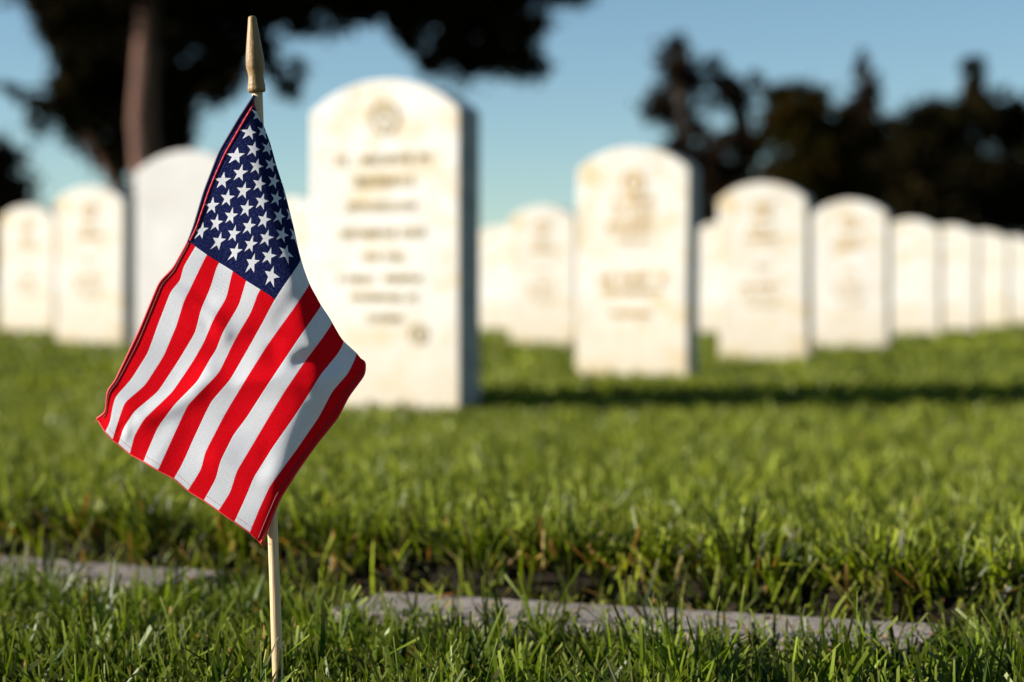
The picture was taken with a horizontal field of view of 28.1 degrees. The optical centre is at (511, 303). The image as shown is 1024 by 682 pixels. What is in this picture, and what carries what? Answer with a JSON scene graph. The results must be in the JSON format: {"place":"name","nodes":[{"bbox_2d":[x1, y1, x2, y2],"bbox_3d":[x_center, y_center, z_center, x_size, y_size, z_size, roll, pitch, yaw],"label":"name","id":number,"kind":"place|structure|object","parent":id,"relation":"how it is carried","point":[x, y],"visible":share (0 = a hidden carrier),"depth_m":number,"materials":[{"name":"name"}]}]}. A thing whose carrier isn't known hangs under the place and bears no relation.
{"place":"outdoors","nodes":[
{"label":"outdoors","id":0,"kind":"place"},
{"bbox_2d":[0,320,1023,651],"bbox_3d":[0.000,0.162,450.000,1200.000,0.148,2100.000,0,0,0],"label":"ground","id":1,"kind":"structure","parent":0,"point":[544,581],"depth_m":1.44,"materials":[{"name":"green plant"}]},
{"bbox_2d":[0,206,55,332],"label":"headstone","id":2,"kind":"object","parent":1,"relation":"on","point":[27,267],"visible":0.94,"depth_m":10.52,"materials":[{"name":"stone"}]},
{"bbox_2d":[0,128,55,218],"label":"tree","id":3,"kind":"object","parent":1,"relation":"on","point":[15,190],"visible":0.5,"depth_m":44.49,"materials":[{"name":"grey plant"}]},
{"bbox_2d":[55,186,135,347],"bbox_3d":[-1.725,-0.113,8.485,0.332,0.741,0.103,0,0,22],"label":"headstone","id":4,"kind":"object","parent":1,"relation":"on","point":[95,263],"visible":0.94,"depth_m":8.43,"materials":[{"name":"stone"}]},
{"bbox_2d":[0,556,226,616],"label":"kerb strip","id":5,"kind":"object","parent":1,"relation":"on","point":[125,571],"visible":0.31,"depth_m":1.52,"materials":[{"name":"concrete"}]},
{"bbox_2d":[136,151,216,333],"bbox_3d":[-0.926,-0.072,5.967,0.332,0.741,0.100,0,0,18],"label":"headstone","id":6,"kind":"object","parent":1,"relation":"on","point":[170,187],"visible":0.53,"depth_m":5.94,"materials":[{"name":"stone"}]},
{"bbox_2d":[286,197,310,285],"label":"headstone","id":7,"kind":"object","parent":1,"relation":"on","point":[300,210],"visible":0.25,"depth_m":8.89,"materials":[{"name":"stone"}]},
{"bbox_2d":[0,0,598,200],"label":"cypress tree","id":8,"kind":"object","parent":1,"relation":"on","point":[126,88],"visible":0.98,"depth_m":29.56,"materials":[{"name":"plant"}]},
{"bbox_2d":[311,79,479,413],"bbox_3d":[-0.236,-0.075,4.115,0.332,0.741,0.103,0,0,23],"label":"headstone","id":9,"kind":"object","parent":1,"relation":"on","point":[395,225],"visible":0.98,"depth_m":4.06,"materials":[{"name":"stone"}]},
{"bbox_2d":[480,226,509,330],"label":"headstone","id":10,"kind":"object","parent":1,"relation":"on","point":[494,279],"visible":0.38,"depth_m":12.82,"materials":[{"name":"stone"}]},
{"bbox_2d":[0,536,1023,681],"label":"foreground grass","id":11,"kind":"structure","parent":1,"relation":"on","point":[48,633],"depth_m":1.18,"materials":[{"name":"green plant"}]},
{"bbox_2d":[95,16,365,681],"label":"stick flag","id":12,"kind":"object","parent":11,"relation":"on","point":[237,380],"visible":1,"depth_m":1.05,"materials":[{"name":"multicoloured fabric"}]},
{"bbox_2d":[509,206,577,347],"bbox_3d":[0.160,-0.089,9.666,0.332,0.741,0.103,0,0,21],"label":"headstone","id":13,"kind":"object","parent":1,"relation":"on","point":[543,267],"visible":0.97,"depth_m":9.62,"materials":[{"name":"stone"}]},
{"bbox_2d":[331,592,942,668],"bbox_3d":[0.075,0.225,1.309,0.385,0.050,0.093,0,0,22],"label":"kerb strip","id":14,"kind":"object","parent":1,"relation":"on","point":[468,605],"visible":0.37,"depth_m":1.30,"materials":[{"name":"concrete"}]},
{"bbox_2d":[576,147,698,376],"bbox_3d":[0.355,-0.070,5.804,0.332,0.741,0.103,0,0,23],"label":"headstone","id":15,"kind":"object","parent":1,"relation":"on","point":[637,258],"visible":0.99,"depth_m":5.75,"materials":[{"name":"stone"}]},
{"bbox_2d":[630,30,772,228],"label":"cypress tree","id":16,"kind":"object","parent":1,"relation":"on","point":[721,175],"visible":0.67,"depth_m":61.50,"materials":[{"name":"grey plant"}]},
{"bbox_2d":[698,222,718,332],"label":"headstone","id":17,"kind":"object","parent":1,"relation":"on","point":[708,301],"visible":0.19,"depth_m":12.05,"materials":[{"name":"stone"}]},
{"bbox_2d":[718,182,812,361],"bbox_3d":[0.937,-0.074,7.566,0.332,0.741,0.103,-1,0,21],"label":"headstone","id":18,"kind":"object","parent":1,"relation":"on","point":[765,273],"visible":0.94,"depth_m":7.52,"materials":[{"name":"stone"}]},
{"bbox_2d":[745,75,891,214],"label":"broad tree","id":19,"kind":"object","parent":1,"relation":"on","point":[802,124],"visible":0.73,"depth_m":54.61,"materials":[{"name":"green plant"}]},
{"bbox_2d":[812,200,891,348],"bbox_3d":[1.504,-0.085,9.066,0.332,0.741,0.103,0,0,21],"label":"headstone","id":20,"kind":"object","parent":1,"relation":"on","point":[851,244],"visible":0.96,"depth_m":9.02,"materials":[{"name":"stone"}]},
{"bbox_2d":[812,47,902,251],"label":"pine tree","id":21,"kind":"object","parent":1,"relation":"on","point":[867,92],"visible":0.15,"depth_m":65.73,"materials":[{"name":"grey plant"}]},
{"bbox_2d":[891,219,942,335],"bbox_3d":[2.256,-0.103,11.567,0.332,0.741,0.100,0,0,22],"label":"headstone","id":22,"kind":"object","parent":1,"relation":"on","point":[916,275],"visible":0.6,"depth_m":11.51,"materials":[{"name":"stone"}]},
{"bbox_2d":[857,54,1023,237],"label":"cypress tree","id":23,"kind":"object","parent":1,"relation":"on","point":[937,166],"visible":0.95,"depth_m":57.46,"materials":[{"name":"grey plant"}]},
{"bbox_2d":[938,225,979,330],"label":"headstone","id":24,"kind":"object","parent":1,"relation":"on","point":[960,273],"visible":0.63,"depth_m":12.60,"materials":[{"name":"stone"}]},
{"bbox_2d":[975,231,1009,327],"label":"headstone","id":25,"kind":"object","parent":1,"relation":"on","point":[994,286],"visible":0.55,"depth_m":13.79,"materials":[{"name":"stone"}]},
{"bbox_2d":[1006,237,1023,323],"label":"headstone","id":26,"kind":"object","parent":1,"relation":"on","point":[1017,279],"visible":0.42,"depth_m":15.31,"materials":[{"name":"stone"}]},
{"bbox_2d":[0,0,1023,256],"label":"sky","id":27,"kind":"structure","parent":0,"point":[535,142],"materials":[{"name":"blue"}]}
]}

